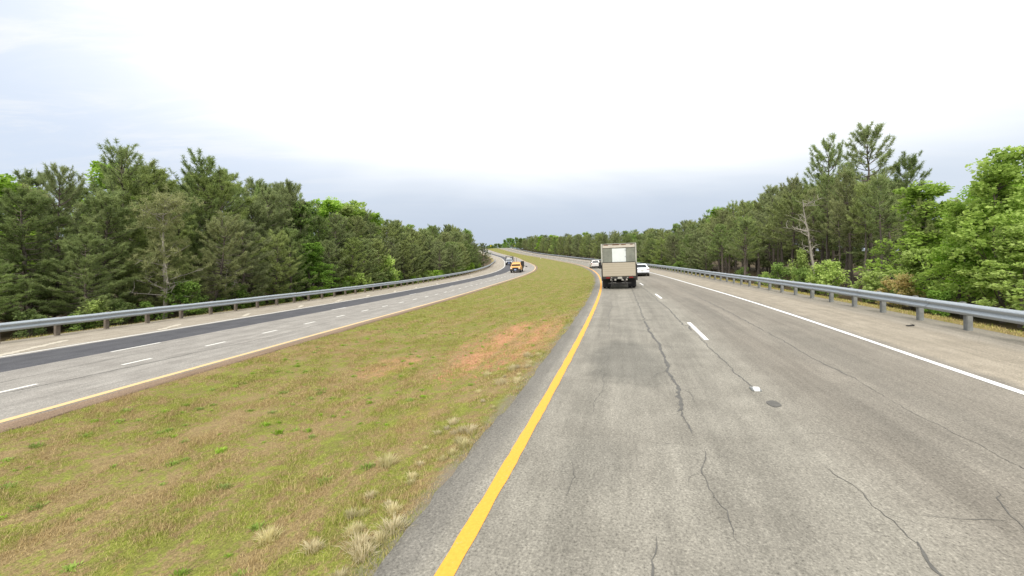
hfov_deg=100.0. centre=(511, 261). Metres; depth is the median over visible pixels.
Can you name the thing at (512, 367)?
grass tuft
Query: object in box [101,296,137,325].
shrub
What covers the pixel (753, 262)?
pine tree
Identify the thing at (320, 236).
pine tree
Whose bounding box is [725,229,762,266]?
pine tree
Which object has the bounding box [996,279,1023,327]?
broadleaf tree
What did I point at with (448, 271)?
shrub
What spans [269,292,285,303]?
shrub
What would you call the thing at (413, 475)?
grass tuft
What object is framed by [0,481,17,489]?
grass tuft
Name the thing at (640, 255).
pine tree
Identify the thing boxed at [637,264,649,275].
white sedan
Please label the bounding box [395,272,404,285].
shrub
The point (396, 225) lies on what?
pine tree
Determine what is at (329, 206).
broadleaf tree
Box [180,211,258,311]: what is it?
pine tree
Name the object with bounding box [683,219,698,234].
pine tree
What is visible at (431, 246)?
pine tree
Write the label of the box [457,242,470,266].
pine tree
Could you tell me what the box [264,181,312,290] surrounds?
pine tree
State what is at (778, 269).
shrub
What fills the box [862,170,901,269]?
pine tree
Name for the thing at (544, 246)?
pine tree
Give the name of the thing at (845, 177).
pine tree
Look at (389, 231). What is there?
pine tree
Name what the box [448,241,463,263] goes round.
pine tree
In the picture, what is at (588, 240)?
pine tree
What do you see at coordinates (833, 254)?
pine tree
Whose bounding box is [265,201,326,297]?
pine tree
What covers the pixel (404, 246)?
pine tree
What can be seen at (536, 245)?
pine tree
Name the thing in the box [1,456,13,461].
grass tuft
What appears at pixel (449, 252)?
pine tree
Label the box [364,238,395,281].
pine tree
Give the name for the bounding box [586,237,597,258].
pine tree
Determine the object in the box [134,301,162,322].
shrub
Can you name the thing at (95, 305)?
shrub
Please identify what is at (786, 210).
pine tree
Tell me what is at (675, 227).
broadleaf tree
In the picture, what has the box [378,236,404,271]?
pine tree
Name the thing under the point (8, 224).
pine tree
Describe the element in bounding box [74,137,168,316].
pine tree
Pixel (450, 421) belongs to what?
grass tuft
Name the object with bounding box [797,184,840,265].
pine tree
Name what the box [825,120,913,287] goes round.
pine tree
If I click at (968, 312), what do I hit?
guardrail
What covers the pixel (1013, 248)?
broadleaf tree
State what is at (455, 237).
pine tree
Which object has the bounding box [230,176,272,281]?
pine tree
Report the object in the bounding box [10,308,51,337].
shrub
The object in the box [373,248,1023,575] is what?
road
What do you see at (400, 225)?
pine tree
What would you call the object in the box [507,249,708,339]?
white lane line
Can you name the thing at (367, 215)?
pine tree
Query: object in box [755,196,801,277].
pine tree
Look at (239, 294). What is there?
shrub
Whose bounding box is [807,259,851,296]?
shrub
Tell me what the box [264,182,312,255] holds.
pine tree
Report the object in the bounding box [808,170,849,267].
pine tree
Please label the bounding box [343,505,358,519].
grass tuft
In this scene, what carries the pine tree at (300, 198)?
on the ground at (158, 560)
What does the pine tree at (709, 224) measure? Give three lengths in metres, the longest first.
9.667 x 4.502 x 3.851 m
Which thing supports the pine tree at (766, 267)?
on the ground at (158, 560)
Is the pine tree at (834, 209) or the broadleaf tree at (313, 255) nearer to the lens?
the pine tree at (834, 209)
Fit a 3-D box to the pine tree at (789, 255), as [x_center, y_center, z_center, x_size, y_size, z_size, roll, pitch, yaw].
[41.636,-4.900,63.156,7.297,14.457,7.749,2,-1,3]
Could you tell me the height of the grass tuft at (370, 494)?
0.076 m
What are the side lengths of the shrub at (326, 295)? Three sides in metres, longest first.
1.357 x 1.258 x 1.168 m
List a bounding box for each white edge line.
[1,261,504,356]
[520,251,1023,394]
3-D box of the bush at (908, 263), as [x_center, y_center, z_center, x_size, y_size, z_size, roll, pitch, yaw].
[19.585,0.885,21.123,2.788,3.087,2.716,0,0,22]
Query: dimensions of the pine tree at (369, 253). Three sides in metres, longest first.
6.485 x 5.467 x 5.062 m
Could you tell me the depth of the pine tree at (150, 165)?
30.97 m
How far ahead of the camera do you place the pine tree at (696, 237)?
61.19 m
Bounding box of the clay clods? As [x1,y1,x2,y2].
[433,316,567,383]
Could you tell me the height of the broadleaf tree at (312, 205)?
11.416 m
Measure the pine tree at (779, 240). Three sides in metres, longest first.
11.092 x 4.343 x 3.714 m
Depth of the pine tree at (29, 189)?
23.97 m
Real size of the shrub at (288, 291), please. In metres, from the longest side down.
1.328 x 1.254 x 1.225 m
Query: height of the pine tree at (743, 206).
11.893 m
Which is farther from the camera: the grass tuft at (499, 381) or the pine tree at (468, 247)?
the pine tree at (468, 247)
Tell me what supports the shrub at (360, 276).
on the ground at (158, 560)
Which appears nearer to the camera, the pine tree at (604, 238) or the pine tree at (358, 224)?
the pine tree at (358, 224)
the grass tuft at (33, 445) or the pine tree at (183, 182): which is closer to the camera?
the grass tuft at (33, 445)
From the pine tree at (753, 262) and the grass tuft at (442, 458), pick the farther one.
the pine tree at (753, 262)
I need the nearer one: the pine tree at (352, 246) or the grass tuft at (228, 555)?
the grass tuft at (228, 555)
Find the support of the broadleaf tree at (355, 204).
on the ground at (158, 560)
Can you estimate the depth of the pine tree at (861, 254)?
39.71 m
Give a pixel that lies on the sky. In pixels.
(496, 120)
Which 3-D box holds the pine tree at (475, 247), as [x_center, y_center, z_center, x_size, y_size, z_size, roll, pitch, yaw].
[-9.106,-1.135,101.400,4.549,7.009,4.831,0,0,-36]
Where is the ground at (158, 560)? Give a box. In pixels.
[0,248,1023,575]
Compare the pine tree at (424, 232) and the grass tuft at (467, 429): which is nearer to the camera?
the grass tuft at (467, 429)
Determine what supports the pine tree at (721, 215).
on the ground at (158, 560)
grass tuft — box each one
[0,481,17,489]
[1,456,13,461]
[24,442,43,447]
[26,501,49,511]
[59,560,83,572]
[165,460,180,466]
[170,567,190,575]
[211,447,226,454]
[216,482,233,490]
[223,553,232,558]
[231,567,250,575]
[248,519,266,531]
[252,523,284,547]
[271,429,282,434]
[295,536,329,555]
[316,475,333,485]
[326,567,347,575]
[338,528,380,559]
[341,520,362,537]
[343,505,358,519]
[344,539,381,566]
[349,521,366,533]
[357,509,368,516]
[359,462,376,470]
[364,490,377,499]
[365,529,396,548]
[368,511,413,537]
[377,451,399,468]
[382,500,406,517]
[404,471,422,480]
[406,477,417,484]
[439,454,447,461]
[444,447,458,455]
[446,415,459,424]
[452,425,467,433]
[452,435,467,443]
[453,437,473,449]
[462,423,482,434]
[492,377,508,384]
[508,364,518,370]
[508,376,522,382]
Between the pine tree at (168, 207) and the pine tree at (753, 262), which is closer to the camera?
the pine tree at (168, 207)
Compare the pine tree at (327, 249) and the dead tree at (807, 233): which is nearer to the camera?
the dead tree at (807, 233)
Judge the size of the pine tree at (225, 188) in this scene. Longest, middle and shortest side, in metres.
11.539 x 7.282 x 6.175 m
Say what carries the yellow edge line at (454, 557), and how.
on the road at (664, 439)
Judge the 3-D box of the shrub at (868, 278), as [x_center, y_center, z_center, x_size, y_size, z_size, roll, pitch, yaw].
[19.221,1.441,22.890,1.804,2.035,1.943,0,1,-2]
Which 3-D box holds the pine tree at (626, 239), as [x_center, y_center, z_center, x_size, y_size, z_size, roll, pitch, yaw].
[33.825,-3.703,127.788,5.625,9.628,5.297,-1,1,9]
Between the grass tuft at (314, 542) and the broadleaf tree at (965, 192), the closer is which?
the grass tuft at (314, 542)
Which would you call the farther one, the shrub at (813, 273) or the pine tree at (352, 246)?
the pine tree at (352, 246)
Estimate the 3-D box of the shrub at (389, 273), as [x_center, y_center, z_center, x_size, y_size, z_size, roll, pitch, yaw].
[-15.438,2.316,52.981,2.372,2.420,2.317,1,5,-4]
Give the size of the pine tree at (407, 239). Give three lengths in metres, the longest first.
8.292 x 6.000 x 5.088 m
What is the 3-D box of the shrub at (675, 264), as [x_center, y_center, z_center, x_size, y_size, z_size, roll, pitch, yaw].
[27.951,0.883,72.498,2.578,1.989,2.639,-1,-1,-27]
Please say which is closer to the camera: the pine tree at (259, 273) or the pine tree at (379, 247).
the pine tree at (259, 273)
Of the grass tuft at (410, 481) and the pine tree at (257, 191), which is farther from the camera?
the pine tree at (257, 191)
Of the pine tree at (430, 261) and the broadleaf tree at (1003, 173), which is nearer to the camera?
the broadleaf tree at (1003, 173)
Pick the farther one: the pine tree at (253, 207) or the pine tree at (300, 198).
the pine tree at (300, 198)
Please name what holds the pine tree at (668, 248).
on the ground at (158, 560)
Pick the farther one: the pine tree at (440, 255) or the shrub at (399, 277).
the pine tree at (440, 255)
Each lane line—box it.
[0,252,496,392]
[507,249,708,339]
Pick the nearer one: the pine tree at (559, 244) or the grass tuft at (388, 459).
the grass tuft at (388, 459)
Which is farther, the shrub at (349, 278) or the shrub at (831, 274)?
the shrub at (349, 278)
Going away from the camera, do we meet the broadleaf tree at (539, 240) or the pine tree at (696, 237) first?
the pine tree at (696, 237)
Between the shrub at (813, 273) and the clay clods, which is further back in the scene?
the shrub at (813, 273)
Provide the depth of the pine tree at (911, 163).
30.36 m
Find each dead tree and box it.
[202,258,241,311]
[782,196,833,270]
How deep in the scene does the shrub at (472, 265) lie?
94.26 m
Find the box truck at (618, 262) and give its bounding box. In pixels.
[599,243,637,287]
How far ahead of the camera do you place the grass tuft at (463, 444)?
5.54 m
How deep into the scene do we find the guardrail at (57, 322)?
22.25 m
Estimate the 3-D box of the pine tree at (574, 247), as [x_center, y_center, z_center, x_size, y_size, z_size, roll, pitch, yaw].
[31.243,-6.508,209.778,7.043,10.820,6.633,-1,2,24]
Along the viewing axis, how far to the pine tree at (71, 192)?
23.01 m
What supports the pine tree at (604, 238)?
on the ground at (158, 560)
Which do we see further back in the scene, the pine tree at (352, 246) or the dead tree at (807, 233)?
the pine tree at (352, 246)
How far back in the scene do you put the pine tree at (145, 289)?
25.12 m
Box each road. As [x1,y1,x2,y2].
[0,248,537,432]
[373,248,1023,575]
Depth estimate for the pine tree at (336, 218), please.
51.27 m
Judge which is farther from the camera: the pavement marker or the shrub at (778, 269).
the shrub at (778, 269)
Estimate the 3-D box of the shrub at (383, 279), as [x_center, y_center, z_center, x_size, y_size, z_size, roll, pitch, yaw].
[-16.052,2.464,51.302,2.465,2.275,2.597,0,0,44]
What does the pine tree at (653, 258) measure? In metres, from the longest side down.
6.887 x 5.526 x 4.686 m
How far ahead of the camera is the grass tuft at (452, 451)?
5.40 m
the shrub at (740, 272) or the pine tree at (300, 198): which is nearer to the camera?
the shrub at (740, 272)
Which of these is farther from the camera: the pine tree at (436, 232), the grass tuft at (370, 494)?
the pine tree at (436, 232)
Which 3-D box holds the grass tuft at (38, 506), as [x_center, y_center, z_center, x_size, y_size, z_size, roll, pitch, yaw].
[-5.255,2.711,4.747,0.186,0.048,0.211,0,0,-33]
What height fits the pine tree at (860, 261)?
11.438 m
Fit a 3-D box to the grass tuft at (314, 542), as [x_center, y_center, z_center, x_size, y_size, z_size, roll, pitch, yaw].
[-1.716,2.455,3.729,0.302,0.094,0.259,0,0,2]
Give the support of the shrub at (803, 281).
on the ground at (158, 560)
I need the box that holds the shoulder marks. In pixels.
[0,283,437,355]
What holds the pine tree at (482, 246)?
on the ground at (158, 560)
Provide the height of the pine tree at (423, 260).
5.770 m
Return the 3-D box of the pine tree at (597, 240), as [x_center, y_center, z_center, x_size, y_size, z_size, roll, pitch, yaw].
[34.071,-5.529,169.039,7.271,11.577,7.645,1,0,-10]
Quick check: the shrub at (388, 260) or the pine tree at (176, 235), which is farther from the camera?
the shrub at (388, 260)
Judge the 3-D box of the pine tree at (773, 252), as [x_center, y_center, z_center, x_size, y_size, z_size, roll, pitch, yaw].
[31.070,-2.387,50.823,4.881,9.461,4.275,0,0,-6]
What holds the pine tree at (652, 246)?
on the ground at (158, 560)
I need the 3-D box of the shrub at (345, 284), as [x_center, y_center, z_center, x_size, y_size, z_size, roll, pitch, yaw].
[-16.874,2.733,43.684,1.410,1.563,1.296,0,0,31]
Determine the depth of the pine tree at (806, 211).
37.27 m
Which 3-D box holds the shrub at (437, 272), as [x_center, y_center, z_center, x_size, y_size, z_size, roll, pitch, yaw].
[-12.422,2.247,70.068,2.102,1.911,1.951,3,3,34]
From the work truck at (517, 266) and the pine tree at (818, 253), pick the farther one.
the work truck at (517, 266)
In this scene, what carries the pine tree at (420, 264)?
on the ground at (158, 560)
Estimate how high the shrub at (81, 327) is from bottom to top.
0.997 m
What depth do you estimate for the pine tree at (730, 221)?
56.05 m
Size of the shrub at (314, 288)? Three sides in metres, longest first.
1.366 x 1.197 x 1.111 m
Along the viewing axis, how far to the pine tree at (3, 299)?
18.23 m
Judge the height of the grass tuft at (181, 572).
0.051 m
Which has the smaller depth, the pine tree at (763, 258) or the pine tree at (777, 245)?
the pine tree at (777, 245)
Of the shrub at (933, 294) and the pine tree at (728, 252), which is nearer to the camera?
the shrub at (933, 294)
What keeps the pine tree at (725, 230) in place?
on the ground at (158, 560)
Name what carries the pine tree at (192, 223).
on the ground at (158, 560)
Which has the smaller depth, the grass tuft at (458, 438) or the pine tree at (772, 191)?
the grass tuft at (458, 438)
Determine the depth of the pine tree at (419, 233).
75.68 m
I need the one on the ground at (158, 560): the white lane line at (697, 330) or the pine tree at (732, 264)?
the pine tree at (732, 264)
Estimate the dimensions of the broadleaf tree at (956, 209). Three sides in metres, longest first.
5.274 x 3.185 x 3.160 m
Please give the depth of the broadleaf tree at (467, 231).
116.68 m
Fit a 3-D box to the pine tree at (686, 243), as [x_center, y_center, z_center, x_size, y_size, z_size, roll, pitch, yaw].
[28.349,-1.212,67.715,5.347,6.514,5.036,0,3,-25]
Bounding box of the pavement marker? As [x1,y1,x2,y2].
[749,387,761,391]
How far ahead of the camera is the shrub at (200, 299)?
26.59 m
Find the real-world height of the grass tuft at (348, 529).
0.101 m
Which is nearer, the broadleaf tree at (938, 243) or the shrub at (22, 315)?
the shrub at (22, 315)
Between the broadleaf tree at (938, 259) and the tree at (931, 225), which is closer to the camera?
the broadleaf tree at (938, 259)
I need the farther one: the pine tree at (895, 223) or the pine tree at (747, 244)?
the pine tree at (747, 244)
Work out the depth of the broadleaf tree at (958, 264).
21.89 m
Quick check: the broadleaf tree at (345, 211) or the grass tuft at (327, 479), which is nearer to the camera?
the grass tuft at (327, 479)
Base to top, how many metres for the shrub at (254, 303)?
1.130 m
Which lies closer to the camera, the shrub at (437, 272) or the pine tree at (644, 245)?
the shrub at (437, 272)
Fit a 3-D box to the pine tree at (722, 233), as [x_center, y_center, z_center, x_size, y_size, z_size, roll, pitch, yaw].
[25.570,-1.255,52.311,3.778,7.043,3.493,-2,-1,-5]
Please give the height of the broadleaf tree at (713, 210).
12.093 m
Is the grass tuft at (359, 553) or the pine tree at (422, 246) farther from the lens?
the pine tree at (422, 246)
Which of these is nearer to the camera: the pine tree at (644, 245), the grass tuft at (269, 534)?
the grass tuft at (269, 534)
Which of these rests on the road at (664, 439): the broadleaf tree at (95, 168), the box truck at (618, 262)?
the box truck at (618, 262)
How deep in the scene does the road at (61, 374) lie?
14.23 m
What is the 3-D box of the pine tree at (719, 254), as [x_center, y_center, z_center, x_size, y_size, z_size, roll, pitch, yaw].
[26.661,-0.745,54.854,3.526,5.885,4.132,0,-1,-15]
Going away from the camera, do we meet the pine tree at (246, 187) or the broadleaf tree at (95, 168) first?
the broadleaf tree at (95, 168)
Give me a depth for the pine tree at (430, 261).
75.71 m
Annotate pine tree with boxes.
[0,182,76,309]
[0,186,95,332]
[0,259,33,319]
[0,261,14,290]
[10,168,74,313]
[11,161,105,328]
[27,187,157,323]
[27,232,131,328]
[31,185,139,314]
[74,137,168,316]
[77,157,184,296]
[85,164,203,314]
[123,182,212,319]
[125,233,208,318]
[139,186,217,302]
[154,192,216,301]
[158,170,234,296]
[167,148,249,302]
[174,166,265,307]
[174,178,207,291]
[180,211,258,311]
[184,167,254,276]
[204,219,274,307]
[207,173,242,295]
[223,198,280,294]
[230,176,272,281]
[232,182,283,269]
[235,180,263,284]
[240,187,302,300]
[248,230,306,303]
[262,177,320,298]
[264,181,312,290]
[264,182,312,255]
[267,227,316,299]
[273,192,303,237]
[302,214,340,287]
[312,238,348,287]
[321,212,360,287]
[321,220,356,293]
[332,237,374,290]
[339,214,372,276]
[340,238,386,284]
[358,207,372,224]
[358,222,386,287]
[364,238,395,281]
[373,219,409,275]
[375,222,405,269]
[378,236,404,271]
[379,220,397,244]
[392,240,420,282]
[393,222,405,261]
[396,232,421,267]
[401,227,423,264]
[402,244,424,283]
[406,244,429,282]
[408,232,432,275]
[412,234,430,269]
[416,251,430,276]
[420,229,435,273]
[425,235,437,275]
[427,225,440,240]
[427,241,452,274]
[429,242,449,275]
[436,232,457,273]
[440,243,464,276]
[442,241,462,276]
[443,224,451,231]
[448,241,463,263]
[449,231,467,262]
[451,227,468,256]
[455,242,470,270]
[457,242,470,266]
[462,240,476,266]
[465,233,474,263]
[466,245,479,267]
[467,242,483,264]
[475,243,492,266]
[526,238,531,251]
[528,238,534,251]
[533,237,542,252]
[538,237,548,251]
[542,238,548,253]
[545,237,553,253]
[551,237,559,255]
[555,236,564,255]
[558,236,566,255]
[563,237,572,257]
[569,238,577,256]
[571,234,582,258]
[578,234,591,259]
[579,237,588,259]
[583,233,593,259]
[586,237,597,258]
[590,233,602,258]
[596,234,608,258]
[610,235,618,243]
[612,231,621,241]
[620,233,632,242]
[635,233,643,256]
[636,239,642,254]
[637,240,647,262]
[639,238,655,266]
[643,233,656,252]
[644,240,656,262]
[646,230,658,239]
[648,237,668,268]
[654,228,668,259]
[658,236,681,266]
[662,234,683,265]
[667,239,687,266]
[673,233,705,267]
[676,224,693,256]
[678,219,690,228]
[678,238,697,268]
[680,223,699,244]
[680,229,699,263]
[681,232,714,274]
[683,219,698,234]
[692,236,717,275]
[694,217,707,263]
[699,219,712,262]
[699,224,718,264]
[702,208,735,273]
[703,216,719,270]
[703,223,734,277]
[704,233,732,276]
[712,210,733,271]
[722,214,739,273]
[725,215,757,266]
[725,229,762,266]
[726,216,745,274]
[726,218,767,282]
[727,199,742,258]
[727,219,740,269]
[733,217,761,281]
[734,200,760,238]
[738,200,759,270]
[744,199,765,274]
[748,184,783,265]
[748,211,766,270]
[751,192,786,272]
[752,195,784,271]
[753,203,794,274]
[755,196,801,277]
[758,195,792,276]
[766,188,817,277]
[768,180,808,260]
[769,204,796,262]
[772,173,807,258]
[774,186,789,266]
[776,183,816,262]
[784,201,820,267]
[791,132,863,270]
[793,183,820,268]
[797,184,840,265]
[797,186,826,259]
[797,186,858,263]
[807,175,864,278]
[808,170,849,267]
[815,183,847,280]
[815,185,868,270]
[815,200,883,287]
[820,198,852,286]
[821,187,876,288]
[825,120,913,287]
[826,166,870,287]
[844,188,902,278]
[846,180,880,285]
[846,198,912,276]
[852,173,877,269]
[856,194,912,269]
[858,173,899,278]
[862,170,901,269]
[881,150,935,290]
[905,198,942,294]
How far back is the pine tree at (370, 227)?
56.45 m
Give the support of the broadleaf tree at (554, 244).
on the ground at (158, 560)
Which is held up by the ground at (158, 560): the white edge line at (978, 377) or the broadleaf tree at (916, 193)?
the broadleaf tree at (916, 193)
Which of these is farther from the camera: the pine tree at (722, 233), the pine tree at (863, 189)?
the pine tree at (722, 233)
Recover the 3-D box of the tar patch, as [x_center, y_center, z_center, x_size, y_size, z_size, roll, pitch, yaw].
[4.038,2.198,6.623,0.190,0.018,0.328,-2,0,15]
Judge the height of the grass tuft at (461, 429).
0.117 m
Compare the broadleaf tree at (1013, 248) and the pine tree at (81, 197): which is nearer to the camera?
the broadleaf tree at (1013, 248)
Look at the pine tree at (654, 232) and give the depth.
109.23 m
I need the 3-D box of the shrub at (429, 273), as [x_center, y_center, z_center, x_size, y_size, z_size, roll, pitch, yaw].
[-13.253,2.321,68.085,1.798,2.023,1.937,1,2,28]
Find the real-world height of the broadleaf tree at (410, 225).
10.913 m
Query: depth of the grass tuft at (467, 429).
6.09 m
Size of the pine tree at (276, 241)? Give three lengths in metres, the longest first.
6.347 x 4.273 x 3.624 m
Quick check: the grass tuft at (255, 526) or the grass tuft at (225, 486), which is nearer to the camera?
the grass tuft at (255, 526)
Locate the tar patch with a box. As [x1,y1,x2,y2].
[766,400,781,406]
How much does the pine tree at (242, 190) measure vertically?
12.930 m
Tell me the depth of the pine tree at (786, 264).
76.71 m
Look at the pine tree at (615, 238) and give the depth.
143.70 m
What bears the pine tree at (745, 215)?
on the ground at (158, 560)
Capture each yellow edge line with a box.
[0,250,535,422]
[434,248,601,575]
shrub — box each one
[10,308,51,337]
[63,312,98,330]
[74,299,122,329]
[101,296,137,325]
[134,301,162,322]
[157,279,205,318]
[178,295,208,315]
[208,297,230,312]
[218,282,249,309]
[250,294,264,307]
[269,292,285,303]
[280,289,293,302]
[306,286,319,298]
[319,285,332,296]
[338,275,357,293]
[339,281,351,293]
[350,272,371,291]
[369,273,388,289]
[374,254,399,287]
[379,270,396,288]
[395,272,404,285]
[424,270,433,280]
[431,270,442,279]
[444,269,451,277]
[468,262,474,269]
[653,260,664,268]
[672,261,682,270]
[734,267,749,281]
[757,271,770,285]
[764,262,791,287]
[787,248,813,291]
[791,266,813,291]
[792,268,813,292]
[805,265,838,295]
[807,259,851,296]
[850,270,896,303]
[875,272,925,308]
[924,290,956,316]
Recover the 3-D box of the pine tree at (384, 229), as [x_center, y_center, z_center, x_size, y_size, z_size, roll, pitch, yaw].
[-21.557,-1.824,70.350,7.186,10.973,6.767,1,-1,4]
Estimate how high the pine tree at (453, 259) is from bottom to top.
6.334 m
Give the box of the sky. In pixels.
[0,0,1023,250]
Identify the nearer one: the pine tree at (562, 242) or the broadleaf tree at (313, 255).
the broadleaf tree at (313, 255)
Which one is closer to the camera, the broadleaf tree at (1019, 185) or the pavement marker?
the pavement marker
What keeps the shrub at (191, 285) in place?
on the ground at (158, 560)
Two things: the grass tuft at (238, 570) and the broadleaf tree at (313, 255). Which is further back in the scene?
the broadleaf tree at (313, 255)
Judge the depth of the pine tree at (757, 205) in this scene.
60.98 m
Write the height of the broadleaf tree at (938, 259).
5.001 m
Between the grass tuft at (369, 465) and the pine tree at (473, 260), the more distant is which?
the pine tree at (473, 260)
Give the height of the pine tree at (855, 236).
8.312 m
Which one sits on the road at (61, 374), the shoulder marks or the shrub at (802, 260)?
the shoulder marks
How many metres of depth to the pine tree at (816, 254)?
51.50 m
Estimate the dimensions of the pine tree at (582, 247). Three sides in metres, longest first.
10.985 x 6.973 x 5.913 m
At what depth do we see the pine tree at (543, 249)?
288.45 m
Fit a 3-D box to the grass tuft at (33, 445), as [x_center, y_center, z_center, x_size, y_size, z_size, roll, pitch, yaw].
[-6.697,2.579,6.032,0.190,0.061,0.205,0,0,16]
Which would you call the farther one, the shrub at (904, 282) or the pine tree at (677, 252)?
the pine tree at (677, 252)
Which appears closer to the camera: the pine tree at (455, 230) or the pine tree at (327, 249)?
the pine tree at (327, 249)
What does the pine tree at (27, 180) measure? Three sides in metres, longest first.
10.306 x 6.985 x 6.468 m
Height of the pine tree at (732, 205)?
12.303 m
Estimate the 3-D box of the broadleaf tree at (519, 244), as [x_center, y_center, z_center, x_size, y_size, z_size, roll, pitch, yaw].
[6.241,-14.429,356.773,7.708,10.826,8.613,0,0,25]
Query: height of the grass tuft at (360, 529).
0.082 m
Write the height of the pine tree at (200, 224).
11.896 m
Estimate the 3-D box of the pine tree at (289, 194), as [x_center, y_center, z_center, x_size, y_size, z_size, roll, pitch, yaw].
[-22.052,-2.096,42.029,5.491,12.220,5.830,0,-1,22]
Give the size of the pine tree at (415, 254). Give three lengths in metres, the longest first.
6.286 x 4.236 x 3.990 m
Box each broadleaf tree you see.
[0,173,66,322]
[84,160,140,296]
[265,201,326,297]
[285,242,339,298]
[299,200,324,291]
[310,196,362,285]
[336,205,358,287]
[344,200,374,238]
[366,212,383,247]
[404,224,414,232]
[463,228,471,242]
[516,238,521,249]
[534,236,541,252]
[548,235,558,254]
[671,223,681,235]
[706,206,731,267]
[853,180,955,298]
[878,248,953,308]
[886,240,945,297]
[894,221,947,287]
[909,197,1013,317]
[913,202,1021,308]
[927,145,1023,322]
[931,220,1011,304]
[934,183,997,298]
[956,181,1023,309]
[957,223,1023,327]
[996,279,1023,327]
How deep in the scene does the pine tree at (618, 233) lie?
157.65 m
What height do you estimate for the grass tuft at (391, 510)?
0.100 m
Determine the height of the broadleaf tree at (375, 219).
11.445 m
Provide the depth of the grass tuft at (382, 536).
3.69 m
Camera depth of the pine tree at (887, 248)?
28.28 m
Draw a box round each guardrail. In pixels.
[0,259,495,335]
[513,248,1023,330]
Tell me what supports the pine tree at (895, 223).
on the ground at (158, 560)
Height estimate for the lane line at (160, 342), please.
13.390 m
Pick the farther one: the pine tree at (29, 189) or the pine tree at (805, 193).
the pine tree at (805, 193)
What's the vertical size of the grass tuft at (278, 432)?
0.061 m
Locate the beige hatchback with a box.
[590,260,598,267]
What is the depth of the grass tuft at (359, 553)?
3.49 m
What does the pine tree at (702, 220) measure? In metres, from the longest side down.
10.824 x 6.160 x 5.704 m
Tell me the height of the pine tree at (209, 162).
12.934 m
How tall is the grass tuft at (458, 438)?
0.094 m
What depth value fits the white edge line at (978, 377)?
9.37 m
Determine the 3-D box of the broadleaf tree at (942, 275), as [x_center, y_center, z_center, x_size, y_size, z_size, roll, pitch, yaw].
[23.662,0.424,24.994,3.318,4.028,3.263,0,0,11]
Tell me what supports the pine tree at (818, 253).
on the ground at (158, 560)
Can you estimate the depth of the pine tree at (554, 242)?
251.03 m
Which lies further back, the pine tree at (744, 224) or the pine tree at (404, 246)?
the pine tree at (404, 246)
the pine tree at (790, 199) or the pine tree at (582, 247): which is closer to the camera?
the pine tree at (790, 199)
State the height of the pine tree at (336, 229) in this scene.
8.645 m
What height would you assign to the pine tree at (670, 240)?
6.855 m
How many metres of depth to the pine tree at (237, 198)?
46.85 m
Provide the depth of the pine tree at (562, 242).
239.62 m
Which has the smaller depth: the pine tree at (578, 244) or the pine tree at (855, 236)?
the pine tree at (855, 236)
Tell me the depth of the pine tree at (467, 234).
113.17 m
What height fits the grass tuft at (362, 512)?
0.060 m
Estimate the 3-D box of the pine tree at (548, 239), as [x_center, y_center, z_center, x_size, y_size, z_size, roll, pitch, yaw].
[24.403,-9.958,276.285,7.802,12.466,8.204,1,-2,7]
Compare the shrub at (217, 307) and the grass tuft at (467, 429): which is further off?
the shrub at (217, 307)
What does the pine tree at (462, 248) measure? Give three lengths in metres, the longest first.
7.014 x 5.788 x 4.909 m
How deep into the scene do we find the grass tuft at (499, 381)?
8.60 m
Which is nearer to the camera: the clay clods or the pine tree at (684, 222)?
the clay clods
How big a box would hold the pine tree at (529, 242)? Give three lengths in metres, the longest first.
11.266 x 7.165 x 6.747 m
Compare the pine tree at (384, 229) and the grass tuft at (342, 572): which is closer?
the grass tuft at (342, 572)
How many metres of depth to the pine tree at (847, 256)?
34.05 m
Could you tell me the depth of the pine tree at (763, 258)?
66.63 m
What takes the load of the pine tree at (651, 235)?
on the ground at (158, 560)
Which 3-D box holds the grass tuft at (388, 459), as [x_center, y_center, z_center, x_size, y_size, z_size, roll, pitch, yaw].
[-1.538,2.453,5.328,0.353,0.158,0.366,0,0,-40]
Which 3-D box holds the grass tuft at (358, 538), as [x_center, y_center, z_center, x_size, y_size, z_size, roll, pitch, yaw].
[-1.284,2.374,3.653,0.338,0.127,0.410,0,0,35]
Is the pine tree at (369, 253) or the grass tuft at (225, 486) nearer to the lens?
the grass tuft at (225, 486)
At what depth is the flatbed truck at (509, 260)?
122.63 m
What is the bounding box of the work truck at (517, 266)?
[510,258,526,272]
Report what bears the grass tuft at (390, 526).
on the ground at (158, 560)
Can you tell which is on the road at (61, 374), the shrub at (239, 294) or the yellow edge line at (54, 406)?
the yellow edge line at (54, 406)
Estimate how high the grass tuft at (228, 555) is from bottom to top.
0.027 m
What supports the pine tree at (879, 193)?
on the ground at (158, 560)
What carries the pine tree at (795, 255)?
on the ground at (158, 560)
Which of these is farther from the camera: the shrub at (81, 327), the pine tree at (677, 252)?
the pine tree at (677, 252)
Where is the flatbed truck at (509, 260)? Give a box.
[505,256,512,264]
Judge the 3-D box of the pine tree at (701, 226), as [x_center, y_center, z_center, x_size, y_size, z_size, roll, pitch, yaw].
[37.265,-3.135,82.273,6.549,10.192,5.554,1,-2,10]
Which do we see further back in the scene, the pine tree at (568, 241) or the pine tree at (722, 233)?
the pine tree at (568, 241)
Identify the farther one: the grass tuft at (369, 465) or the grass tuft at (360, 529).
the grass tuft at (369, 465)

